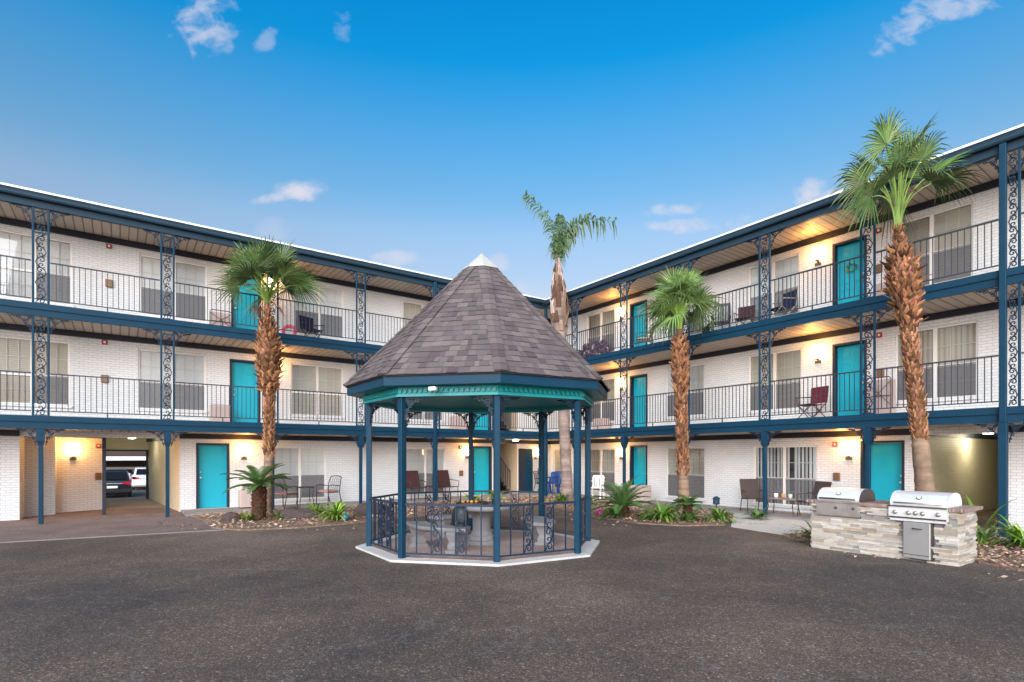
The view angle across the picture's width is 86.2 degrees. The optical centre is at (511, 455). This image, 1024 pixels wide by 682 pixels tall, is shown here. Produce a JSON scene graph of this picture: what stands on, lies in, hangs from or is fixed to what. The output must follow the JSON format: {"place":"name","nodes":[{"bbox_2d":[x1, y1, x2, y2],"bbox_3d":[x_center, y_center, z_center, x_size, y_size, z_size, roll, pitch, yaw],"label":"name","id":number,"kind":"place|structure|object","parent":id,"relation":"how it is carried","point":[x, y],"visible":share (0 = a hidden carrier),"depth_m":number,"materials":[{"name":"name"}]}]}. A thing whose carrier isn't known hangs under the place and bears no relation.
{"place":"outdoors","nodes":[
{"label":"outdoors","id":0,"kind":"place"},
{"bbox_2d":[106,498,164,508],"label":"passage floor","id":1,"kind":"structure","parent":0,"point":[138,503],"depth_m":18.82,"materials":[{"name":"concrete"}]},
{"bbox_2d":[0,487,1023,681],"bbox_3d":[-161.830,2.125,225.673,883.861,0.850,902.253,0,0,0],"label":"ground","id":2,"kind":"structure","parent":0,"point":[634,602],"depth_m":5.92,"materials":[{"name":"grey asphalt"}]},
{"bbox_2d":[0,508,218,541],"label":"driveway apron","id":3,"kind":"object","parent":2,"relation":"on","point":[90,523],"visible":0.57,"depth_m":13.41,"materials":[{"name":"grey concrete"}]},
{"bbox_2d":[0,529,224,542],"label":"kerb strip","id":4,"kind":"object","parent":2,"relation":"on","point":[109,536],"visible":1,"depth_m":11.43,"materials":[{"name":"concrete"}]},
{"bbox_2d":[106,470,135,496],"bbox_3d":[-24.912,1.735,34.258,2.220,1.630,4.485,0,0,-34],"label":"parked car","id":5,"kind":"object","parent":2,"relation":"on","point":[119,482],"visible":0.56,"depth_m":32.77,"materials":[{"name":"black paint"}]},
{"bbox_2d":[106,451,145,475],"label":"carport","id":6,"kind":"object","parent":2,"relation":"on","point":[125,458],"visible":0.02,"depth_m":52.45,"materials":[{"name":"white metal"}]},
{"bbox_2d":[129,468,145,489],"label":"parked car","id":7,"kind":"object","parent":2,"relation":"on","point":[139,474],"visible":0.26,"depth_m":40.41,"materials":[{"name":"white paint"}]},
{"bbox_2d":[0,182,570,523],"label":"apartment wing","id":8,"kind":"structure","parent":2,"relation":"on","point":[171,361],"depth_m":16.50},
{"bbox_2d":[0,336,71,407],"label":"window","id":9,"kind":"structure","parent":8,"relation":"in","point":[15,353],"depth_m":14.54,"materials":[{"name":"white glass"}]},
{"bbox_2d":[0,229,74,307],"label":"window","id":10,"kind":"structure","parent":8,"relation":"in","point":[15,244],"depth_m":14.56,"materials":[{"name":"white glass"}]},
{"bbox_2d":[70,443,78,459],"bbox_3d":[-13.132,-0.115,16.441,0.188,0.510,0.180,0,0,26],"label":"wall lamp","id":11,"kind":"object","parent":8,"relation":"attached to","point":[74,450],"visible":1,"depth_m":16.39,"materials":[{"name":"white glass"}]},
{"bbox_2d":[136,349,206,413],"bbox_3d":[-10.147,-2.188,16.391,1.830,1.807,0.157,0,0,-36],"label":"window","id":12,"kind":"structure","parent":8,"relation":"in","point":[190,368],"depth_m":16.41,"materials":[{"name":"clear glass"}]},
{"bbox_2d":[137,254,208,323],"bbox_3d":[-10.124,-4.944,16.408,1.830,1.807,0.157,0,0,-36],"label":"window","id":13,"kind":"structure","parent":8,"relation":"in","point":[149,266],"depth_m":16.44,"materials":[{"name":"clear glass"}]},
{"bbox_2d":[196,443,229,508],"bbox_3d":[-9.314,0.642,17.040,0.920,2.037,0.250,0,0,-36],"label":"door","id":14,"kind":"structure","parent":8,"relation":"in","point":[212,459],"depth_m":17.09,"materials":[{"name":"teal paint"}]},
{"bbox_2d":[210,404,229,421],"bbox_3d":[-8.951,-1.256,16.772,0.520,0.580,0.358,0,0,-36],"label":"air conditioner","id":15,"kind":"object","parent":8,"relation":"on","point":[224,410],"visible":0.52,"depth_m":16.61,"materials":[{"name":"beige metal"}]},
{"bbox_2d":[210,309,231,326],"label":"patio chair","id":16,"kind":"object","parent":8,"relation":"on","point":[224,317],"visible":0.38,"depth_m":16.62,"materials":[{"name":"beige metal"}]},
{"bbox_2d":[230,359,259,422],"bbox_3d":[-8.574,-1.998,17.570,0.900,2.087,0.250,0,0,-36],"label":"door","id":17,"kind":"structure","parent":8,"relation":"in","point":[242,373],"depth_m":17.60,"materials":[{"name":"teal paint"}]},
{"bbox_2d":[231,277,260,329],"bbox_3d":[-8.552,-4.753,17.586,0.880,2.087,0.250,0,0,-36],"label":"door","id":18,"kind":"structure","parent":8,"relation":"in","point":[243,318],"depth_m":17.64,"materials":[{"name":"teal paint"}]},
{"bbox_2d":[274,447,327,501],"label":"window","id":19,"kind":"structure","parent":8,"relation":"in","point":[305,465],"depth_m":18.55,"materials":[{"name":"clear glass"}]},
{"bbox_2d":[299,315,323,336],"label":"patio chair","id":20,"kind":"object","parent":8,"relation":"on","point":[305,323],"visible":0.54,"depth_m":18.11,"materials":[{"name":"black plastic"}]},
{"bbox_2d":[291,363,344,418],"bbox_3d":[-6.702,-2.188,18.861,1.850,1.807,0.157,0,0,-36],"label":"window","id":21,"kind":"structure","parent":8,"relation":"in","point":[303,376],"depth_m":18.87,"materials":[{"name":"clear glass"}]},
{"bbox_2d":[294,284,345,340],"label":"window","id":22,"kind":"structure","parent":8,"relation":"in","point":[334,297],"depth_m":19.04,"materials":[{"name":"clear glass"}]},
{"bbox_2d":[403,301,425,326],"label":"window","id":23,"kind":"structure","parent":8,"relation":"in","point":[410,309],"depth_m":20.91,"materials":[{"name":"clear glass"}]},
{"bbox_2d":[406,411,444,422],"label":"window","id":24,"kind":"structure","parent":8,"relation":"in","point":[428,416],"depth_m":21.33,"materials":[{"name":"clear glass"}]},
{"bbox_2d":[406,448,446,495],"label":"window","id":25,"kind":"structure","parent":8,"relation":"in","point":[420,459],"depth_m":21.25,"materials":[{"name":"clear glass"}]},
{"bbox_2d":[450,416,465,428],"bbox_3d":[-2.125,-1.256,21.667,0.550,0.580,0.358,0,0,-36],"label":"air conditioner","id":26,"kind":"object","parent":8,"relation":"on","point":[453,421],"visible":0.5,"depth_m":21.50,"materials":[{"name":"beige metal"}]},
{"bbox_2d":[473,413,490,429],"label":"door","id":27,"kind":"structure","parent":8,"relation":"in","point":[486,427],"depth_m":22.94,"materials":[{"name":"teal paint"}]},
{"bbox_2d":[473,446,491,494],"bbox_3d":[-1.278,0.642,22.800,0.940,2.037,0.250,0,0,-36],"label":"door","id":28,"kind":"structure","parent":8,"relation":"in","point":[482,455],"depth_m":22.92,"materials":[{"name":"teal paint"}]},
{"bbox_2d":[158,495,538,530],"bbox_3d":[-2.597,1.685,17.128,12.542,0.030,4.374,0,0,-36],"label":"planting bed","id":29,"kind":"object","parent":2,"relation":"on","point":[305,525],"visible":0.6,"depth_m":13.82,"materials":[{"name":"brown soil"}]},
{"bbox_2d":[221,511,241,520],"bbox_3d":[-7.181,1.581,14.039,0.488,0.288,0.409,0,0,14],"label":"boulder","id":30,"kind":"object","parent":29,"relation":"on","point":[227,516],"visible":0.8,"depth_m":13.90,"materials":[{"name":"grey stone"}]},
{"bbox_2d":[219,463,296,519],"bbox_3d":[-6.562,0.933,14.230,1.882,1.473,1.661,0,0,0],"label":"sago palm","id":31,"kind":"object","parent":29,"relation":"on","point":[258,487],"visible":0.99,"depth_m":14.06,"materials":[{"name":"green plant"}]},
{"bbox_2d":[206,235,325,514],"bbox_3d":[-6.908,-2.281,15.581,3.208,7.963,3.054,0,0,0],"label":"fan palm","id":32,"kind":"object","parent":29,"relation":"on","point":[277,264],"visible":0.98,"depth_m":15.39,"materials":[{"name":"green plant"}]},
{"bbox_2d":[277,506,318,519],"bbox_3d":[-5.680,1.544,14.565,1.060,0.391,0.537,0,0,-11],"label":"boulder","id":33,"kind":"object","parent":29,"relation":"on","point":[291,512],"visible":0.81,"depth_m":14.38,"materials":[{"name":"grey stone"}]},
{"bbox_2d":[302,501,330,513],"bbox_3d":[-5.518,1.447,15.493,1.289,0.426,1.292,0,0,0],"label":"leafy clump","id":34,"kind":"object","parent":29,"relation":"on","point":[318,510],"visible":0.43,"depth_m":15.41,"materials":[{"name":"green plant"}]},
{"bbox_2d":[308,500,359,521],"bbox_3d":[-4.563,1.412,14.080,1.405,0.496,1.632,0,0,0],"label":"leafy clump","id":35,"kind":"object","parent":29,"relation":"on","point":[337,511],"visible":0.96,"depth_m":13.97,"materials":[{"name":"green plant"}]},
{"bbox_2d":[353,502,388,515],"bbox_3d":[-3.949,1.530,15.349,1.008,0.467,0.653,0,0,-6],"label":"boulder","id":36,"kind":"object","parent":29,"relation":"on","point":[360,509],"visible":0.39,"depth_m":15.15,"materials":[{"name":"grey stone"}]},
{"bbox_2d":[181,493,544,515],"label":"walkway","id":37,"kind":"structure","parent":2,"relation":"on","point":[211,511],"depth_m":17.95,"materials":[{"name":"concrete"}]},
{"bbox_2d":[238,490,251,508],"bbox_3d":[-8.272,1.364,17.198,0.550,0.560,0.408,0,0,-36],"label":"air conditioner","id":38,"kind":"object","parent":37,"relation":"on","point":[244,499],"visible":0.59,"depth_m":16.97,"materials":[{"name":"beige metal"}]},
{"bbox_2d":[274,477,297,507],"bbox_3d":[-7.197,1.163,17.255,0.615,0.970,0.661,0,0,16],"label":"patio chair","id":39,"kind":"object","parent":37,"relation":"on","point":[285,492],"visible":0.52,"depth_m":17.10,"materials":[{"name":"brown metal"}]},
{"bbox_2d":[316,475,341,505],"bbox_3d":[-6.106,1.163,18.294,0.615,0.970,0.661,0,0,27],"label":"patio chair","id":40,"kind":"object","parent":37,"relation":"on","point":[328,490],"visible":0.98,"depth_m":18.18,"materials":[{"name":"brown metal"}]},
{"bbox_2d":[406,470,426,500],"bbox_3d":[-3.596,1.109,20.201,0.672,1.077,0.726,0,0,-36],"label":"patio chair","id":41,"kind":"object","parent":37,"relation":"on","point":[412,480],"visible":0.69,"depth_m":20.39,"materials":[{"name":"brown fabric"}]},
{"bbox_2d":[438,470,458,497],"bbox_3d":[-2.504,1.109,20.984,0.672,1.077,0.726,0,0,-41],"label":"patio chair","id":42,"kind":"object","parent":37,"relation":"on","point":[444,479],"visible":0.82,"depth_m":21.15,"materials":[{"name":"brown fabric"}]},
{"bbox_2d":[343,253,610,566],"bbox_3d":[-0.576,-1.060,10.361,4.788,5.520,4.154,0,0,12],"label":"gazebo","id":43,"kind":"object","parent":2,"relation":"on","point":[481,334],"visible":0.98,"depth_m":9.10,"materials":[{"name":"blue wood"}]},
{"bbox_2d":[406,521,470,553],"bbox_3d":[-1.361,1.443,9.678,1.594,0.430,0.562,0,0,41],"label":"stone bench","id":44,"kind":"object","parent":43,"relation":"on","point":[423,527],"visible":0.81,"depth_m":9.48,"materials":[{"name":"concrete"}]},
{"bbox_2d":[452,502,468,526],"bbox_3d":[-0.900,1.023,9.500,0.329,0.410,0.212,0,0,29],"label":"duffel bag","id":45,"kind":"object","parent":44,"relation":"on","point":[457,514],"visible":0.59,"depth_m":9.42,"materials":[{"name":"black fabric"}]},
{"bbox_2d":[429,513,492,537],"bbox_3d":[-1.010,1.443,11.284,1.386,0.430,0.476,0,0,-19],"label":"stone bench","id":46,"kind":"object","parent":43,"relation":"on","point":[446,519],"visible":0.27,"depth_m":11.04,"materials":[{"name":"stone"}]},
{"bbox_2d":[450,502,512,545],"bbox_3d":[-0.576,1.290,10.361,1.200,0.736,1.200,0,0,0],"label":"stone table","id":47,"kind":"object","parent":43,"relation":"on","point":[473,538],"visible":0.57,"depth_m":10.18,"materials":[{"name":"concrete"}]},
{"bbox_2d":[521,515,555,545],"bbox_3d":[0.541,1.443,10.530,0.551,0.430,1.312,0,0,-11],"label":"stone bench","id":48,"kind":"object","parent":43,"relation":"on","point":[538,528],"visible":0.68,"depth_m":10.11,"materials":[{"name":"concrete"}]},
{"bbox_2d":[538,495,765,525],"bbox_3d":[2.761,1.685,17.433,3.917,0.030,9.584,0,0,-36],"label":"planting bed","id":49,"kind":"object","parent":2,"relation":"on","point":[639,521],"visible":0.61,"depth_m":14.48,"materials":[{"name":"brown plant"}]},
{"bbox_2d":[549,492,573,501],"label":"leafy clump","id":50,"kind":"object","parent":49,"relation":"on","point":[562,498],"visible":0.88,"depth_m":19.19,"materials":[{"name":"green plant"}]},
{"bbox_2d":[522,190,616,498],"bbox_3d":[2.207,-4.247,20.998,3.656,11.894,0.891,0,0,0],"label":"feather palm","id":51,"kind":"object","parent":49,"relation":"on","point":[559,311],"visible":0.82,"depth_m":20.85,"materials":[{"name":"green plant"}]},
{"bbox_2d":[599,506,630,518],"bbox_3d":[2.772,1.484,14.747,1.013,0.353,1.042,0,0,-41],"label":"leafy clump","id":52,"kind":"object","parent":49,"relation":"on","point":[613,514],"visible":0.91,"depth_m":14.64,"materials":[{"name":"green plant"}]},
{"bbox_2d":[591,474,657,518],"bbox_3d":[3.043,1.160,15.083,2.090,1.278,1.937,0,0,0],"label":"sago palm","id":53,"kind":"object","parent":49,"relation":"on","point":[623,498],"visible":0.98,"depth_m":14.92,"materials":[{"name":"green plant"}]},
{"bbox_2d":[637,499,686,522],"bbox_3d":[3.809,1.401,13.940,1.456,0.518,1.484,0,0,0],"label":"leafy clump","id":54,"kind":"object","parent":49,"relation":"on","point":[661,513],"visible":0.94,"depth_m":13.83,"materials":[{"name":"green plant"}]},
{"bbox_2d":[633,266,727,512],"bbox_3d":[4.896,-1.924,15.822,2.397,7.248,2.343,0,0,-25],"label":"fan palm","id":55,"kind":"object","parent":49,"relation":"on","point":[682,285],"visible":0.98,"depth_m":15.71,"materials":[{"name":"green plant"}]},
{"bbox_2d":[671,494,702,517],"bbox_3d":[4.513,1.337,13.995,0.804,0.666,0.850,0,0,0],"label":"sago palm","id":56,"kind":"object","parent":49,"relation":"on","point":[688,505],"visible":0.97,"depth_m":13.91,"materials":[{"name":"green plant"}]},
{"bbox_2d":[672,507,706,521],"bbox_3d":[4.413,1.483,13.770,1.089,0.353,0.996,0,0,-29],"label":"leafy clump","id":57,"kind":"object","parent":49,"relation":"on","point":[689,517],"visible":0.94,"depth_m":13.67,"materials":[{"name":"green plant"}]},
{"bbox_2d":[700,506,741,522],"bbox_3d":[5.255,1.460,13.996,1.190,0.399,1.210,0,0,0],"label":"leafy clump","id":58,"kind":"object","parent":49,"relation":"on","point":[719,514],"visible":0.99,"depth_m":13.81,"materials":[{"name":"green plant"}]},
{"bbox_2d":[544,123,1023,538],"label":"apartment wing","id":59,"kind":"structure","parent":2,"relation":"on","point":[750,382],"depth_m":15.03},
{"bbox_2d":[553,449,561,489],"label":"window","id":60,"kind":"structure","parent":59,"relation":"in","point":[557,466],"depth_m":24.63,"materials":[{"name":"beige glass"}]},
{"bbox_2d":[578,339,609,357],"bbox_3d":[3.140,-4.142,21.879,0.660,0.840,1.540,0,0,-36],"label":"patio sofa","id":61,"kind":"object","parent":59,"relation":"on","point":[599,345],"visible":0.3,"depth_m":21.44,"materials":[{"name":"fabric"}]},
{"bbox_2d":[588,308,614,351],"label":"window","id":62,"kind":"structure","parent":59,"relation":"in","point":[608,316],"depth_m":22.31,"materials":[{"name":"beige glass"}]},
{"bbox_2d":[593,418,609,428],"bbox_3d":[3.548,-1.216,21.802,0.358,0.500,0.600,0,0,-36],"label":"air conditioner","id":63,"kind":"object","parent":59,"relation":"on","point":[599,421],"visible":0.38,"depth_m":21.59,"materials":[{"name":"beige metal"}]},
{"bbox_2d":[591,448,614,493],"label":"window","id":64,"kind":"structure","parent":59,"relation":"in","point":[602,460],"depth_m":22.28,"materials":[{"name":"beige glass"}]},
{"bbox_2d":[592,377,614,423],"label":"window","id":65,"kind":"structure","parent":59,"relation":"in","point":[610,382],"depth_m":22.05,"materials":[{"name":"beige glass"}]},
{"bbox_2d":[630,445,646,484],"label":"door","id":66,"kind":"structure","parent":59,"relation":"in","point":[638,453],"depth_m":20.90,"materials":[{"name":"teal paint"}]},
{"bbox_2d":[630,374,646,426],"bbox_3d":[4.849,-1.998,20.743,0.270,2.087,0.860,0,0,-36],"label":"door","id":67,"kind":"structure","parent":59,"relation":"in","point":[638,383],"depth_m":20.85,"materials":[{"name":"teal paint"}]},
{"bbox_2d":[630,299,646,347],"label":"door","id":68,"kind":"structure","parent":59,"relation":"in","point":[634,306],"depth_m":20.90,"materials":[{"name":"teal paint"}]},
{"bbox_2d":[664,363,704,419],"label":"window","id":69,"kind":"structure","parent":59,"relation":"in","point":[696,371],"depth_m":18.78,"materials":[{"name":"beige glass"}]},
{"bbox_2d":[665,447,705,500],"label":"window","id":70,"kind":"structure","parent":59,"relation":"in","point":[696,479],"depth_m":18.82,"materials":[{"name":"beige glass"}]},
{"bbox_2d":[667,281,704,339],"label":"window","id":71,"kind":"structure","parent":59,"relation":"in","point":[668,338],"depth_m":18.82,"materials":[{"name":"grey glass"}]},
{"bbox_2d":[711,303,730,330],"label":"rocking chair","id":72,"kind":"object","parent":59,"relation":"on","point":[727,320],"visible":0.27,"depth_m":17.21,"materials":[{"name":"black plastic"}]},
{"bbox_2d":[734,305,755,324],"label":"folding chair","id":73,"kind":"object","parent":59,"relation":"on","point":[746,312],"visible":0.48,"depth_m":16.52,"materials":[{"name":"brown metal"}]},
{"bbox_2d":[749,253,798,322],"bbox_3d":[7.886,-4.975,16.477,0.087,1.744,1.564,0,0,-36],"label":"window","id":74,"kind":"structure","parent":59,"relation":"in","point":[789,265],"depth_m":16.44,"materials":[{"name":"white glass"}]},
{"bbox_2d":[746,348,802,413],"bbox_3d":[7.880,-2.188,16.425,0.157,1.807,1.730,0,0,-36],"label":"window","id":75,"kind":"structure","parent":59,"relation":"in","point":[787,364],"depth_m":16.37,"materials":[{"name":"beige glass"}]},
{"bbox_2d":[766,289,797,317],"bbox_3d":[7.608,-4.173,15.413,0.560,0.920,0.612,0,0,-18],"label":"folding chair","id":76,"kind":"object","parent":59,"relation":"on","point":[788,301],"visible":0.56,"depth_m":15.40,"materials":[{"name":"fabric"}]},
{"bbox_2d":[752,446,816,509],"bbox_3d":[8.129,0.630,16.238,0.345,1.820,1.980,0,0,-36],"label":"window","id":77,"kind":"structure","parent":59,"relation":"in","point":[792,470],"depth_m":16.21,"materials":[{"name":"white glass"}]},
{"bbox_2d":[796,386,828,417],"bbox_3d":[8.062,-1.403,14.693,0.543,0.892,0.593,0,0,-18],"label":"folding chair","id":78,"kind":"object","parent":59,"relation":"on","point":[818,395],"visible":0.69,"depth_m":14.71,"materials":[{"name":"red fabric"}]},
{"bbox_2d":[813,246,820,265],"bbox_3d":[8.518,-5.585,15.313,0.188,0.510,0.180,0,0,-36],"label":"wall lamp","id":79,"kind":"object","parent":59,"relation":"attached to","point":[816,253],"visible":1,"depth_m":15.25,"materials":[{"name":"white glass"}]},
{"bbox_2d":[813,345,820,363],"bbox_3d":[8.518,-2.835,15.313,0.188,0.510,0.180,0,0,-36],"label":"wall lamp","id":80,"kind":"object","parent":59,"relation":"attached to","point":[816,352],"visible":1,"depth_m":15.25,"materials":[{"name":"white glass"}]},
{"bbox_2d":[843,441,851,459],"bbox_3d":[8.985,-0.135,14.663,0.188,0.510,0.180,0,0,-36],"label":"wall lamp","id":81,"kind":"object","parent":59,"relation":"attached to","point":[847,448],"visible":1,"depth_m":14.60,"materials":[{"name":"white glass"}]},
{"bbox_2d":[832,340,866,415],"bbox_3d":[9.135,-1.998,14.763,0.270,2.087,0.850,0,0,-36],"label":"door","id":82,"kind":"structure","parent":59,"relation":"in","point":[845,356],"depth_m":14.88,"materials":[{"name":"teal paint"}]},
{"bbox_2d":[832,234,866,304],"bbox_3d":[9.135,-4.753,14.763,0.270,2.087,0.850,0,0,-36],"label":"door","id":83,"kind":"structure","parent":59,"relation":"in","point":[844,250],"depth_m":14.88,"materials":[{"name":"teal paint"}]},
{"bbox_2d":[866,376,895,413],"bbox_3d":[9.260,-1.457,13.716,0.398,0.983,0.564,0,0,-36],"label":"air conditioner","id":84,"kind":"object","parent":59,"relation":"on","point":[889,394],"visible":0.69,"depth_m":13.57,"materials":[{"name":"beige metal"}]},
{"bbox_2d":[860,440,904,500],"bbox_3d":[9.602,0.642,14.147,0.310,2.037,1.000,0,0,-36],"label":"door","id":85,"kind":"structure","parent":59,"relation":"in","point":[887,457],"depth_m":14.19,"materials":[{"name":"teal paint"}]},
{"bbox_2d":[902,202,972,286],"bbox_3d":[10.185,-4.975,13.271,0.087,1.744,1.594,0,0,-36],"label":"window","id":86,"kind":"structure","parent":59,"relation":"in","point":[961,216],"depth_m":13.08,"materials":[{"name":"grey glass"}]},
{"bbox_2d":[896,320,980,403],"bbox_3d":[10.197,-2.188,13.193,0.157,1.807,1.740,0,0,-36],"label":"window","id":87,"kind":"structure","parent":59,"relation":"in","point":[960,340],"depth_m":13.03,"materials":[{"name":"white glass"}]},
{"bbox_2d":[547,492,1023,537],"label":"walkway","id":88,"kind":"structure","parent":2,"relation":"on","point":[789,515],"depth_m":16.06,"materials":[{"name":"concrete"}]},
{"bbox_2d":[548,472,558,493],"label":"patio chair","id":89,"kind":"object","parent":88,"relation":"on","point":[554,474],"visible":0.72,"depth_m":23.85,"materials":[{"name":"blue plastic"}]},
{"bbox_2d":[591,475,604,498],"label":"plastic chair","id":90,"kind":"object","parent":88,"relation":"on","point":[602,481],"visible":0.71,"depth_m":21.09,"materials":[{"name":"white plastic"}]},
{"bbox_2d":[630,485,650,501],"bbox_3d":[4.558,1.354,19.450,0.508,0.580,0.580,0,0,-36],"label":"air conditioner","id":91,"kind":"object","parent":88,"relation":"on","point":[648,488],"visible":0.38,"depth_m":19.24,"materials":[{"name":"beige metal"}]},
{"bbox_2d":[739,479,762,510],"bbox_3d":[7.029,1.174,15.983,0.591,0.947,0.638,0,0,3],"label":"patio chair","id":92,"kind":"object","parent":88,"relation":"on","point":[749,489],"visible":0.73,"depth_m":16.18,"materials":[{"name":"brown fabric"}]},
{"bbox_2d":[767,497,800,515],"bbox_3d":[7.510,1.415,15.168,0.420,0.463,0.800,0,0,-36],"label":"patio table","id":93,"kind":"object","parent":88,"relation":"on","point":[780,498],"visible":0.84,"depth_m":15.02,"materials":[{"name":"brown metal"}]},
{"bbox_2d":[796,481,831,515],"bbox_3d":[8.081,1.174,14.632,0.638,0.947,0.591,0,0,-16],"label":"patio chair","id":94,"kind":"object","parent":88,"relation":"on","point":[818,485],"visible":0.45,"depth_m":14.79,"materials":[{"name":"brown metal"}]},
{"bbox_2d":[807,498,982,566],"bbox_3d":[6.525,1.258,9.481,0.944,0.885,2.338,0,0,-36],"label":"grill counter","id":95,"kind":"object","parent":2,"relation":"on","point":[874,529],"visible":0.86,"depth_m":9.16,"materials":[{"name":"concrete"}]},
{"bbox_2d":[815,487,875,517],"bbox_3d":[6.049,0.838,9.931,0.729,0.494,0.750,0,0,-36],"label":"gas grill","id":96,"kind":"object","parent":95,"relation":"on","point":[836,501],"visible":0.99,"depth_m":9.73,"materials":[{"name":"silver metal"}]},
{"bbox_2d":[903,521,934,561],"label":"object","id":97,"kind":"object","parent":95,"relation":"in","point":[918,540],"visible":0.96,"depth_m":8.71,"materials":[{"name":"metal"}]},
{"bbox_2d":[888,490,961,523],"bbox_3d":[6.738,0.825,8.936,0.768,0.470,0.790,0,0,-36],"label":"gas grill","id":98,"kind":"object","parent":95,"relation":"on","point":[922,506],"visible":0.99,"depth_m":8.73,"materials":[{"name":"silver metal"}]},
{"bbox_2d":[780,532,1023,571],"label":"planting bed","id":99,"kind":"object","parent":2,"relation":"on","point":[997,564],"visible":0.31,"depth_m":8.95,"materials":[{"name":"brown plant"}]},
{"bbox_2d":[786,519,811,540],"bbox_3d":[5.862,1.466,10.528,1.253,0.387,1.129,0,0,0],"label":"leafy clump","id":100,"kind":"object","parent":99,"relation":"on","point":[808,532],"visible":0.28,"depth_m":10.62,"materials":[{"name":"green plant"}]},
{"bbox_2d":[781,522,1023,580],"bbox_3d":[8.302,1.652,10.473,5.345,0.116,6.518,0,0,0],"label":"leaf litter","id":101,"kind":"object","parent":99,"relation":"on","point":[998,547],"visible":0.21,"depth_m":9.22,"materials":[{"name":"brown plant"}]},
{"bbox_2d":[825,107,992,491],"bbox_3d":[7.962,-2.761,11.307,2.714,8.921,2.665,0,0,0],"label":"fan palm","id":102,"kind":"object","parent":99,"relation":"on","point":[903,272],"visible":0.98,"depth_m":11.27,"materials":[{"name":"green plant"}]},
{"bbox_2d":[965,494,1023,546],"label":"leafy clump","id":103,"kind":"object","parent":99,"relation":"on","point":[982,536],"visible":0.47,"depth_m":10.09,"materials":[{"name":"green plant"}]},
{"bbox_2d":[977,513,1023,548],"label":"leafy clump","id":104,"kind":"object","parent":99,"relation":"on","point":[1015,531],"visible":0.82,"depth_m":9.87,"materials":[{"name":"green plant"}]},
{"bbox_2d":[0,0,1023,448],"label":"sky","id":105,"kind":"structure","parent":0,"point":[413,135],"materials":[{"name":"blue"}]},
{"bbox_2d":[731,514,810,534],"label":"concrete path","id":106,"kind":"structure","parent":0,"point":[773,525],"depth_m":13.38,"materials":[{"name":"grey concrete"}]},
{"bbox_2d":[740,506,775,519],"bbox_3d":[6.451,1.498,14.497,0.809,0.324,0.928,0,0,-29],"label":"leafy clump","id":107,"kind":"object","parent":106,"relation":"on","point":[756,514],"visible":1,"depth_m":14.41,"materials":[{"name":"green plant"}]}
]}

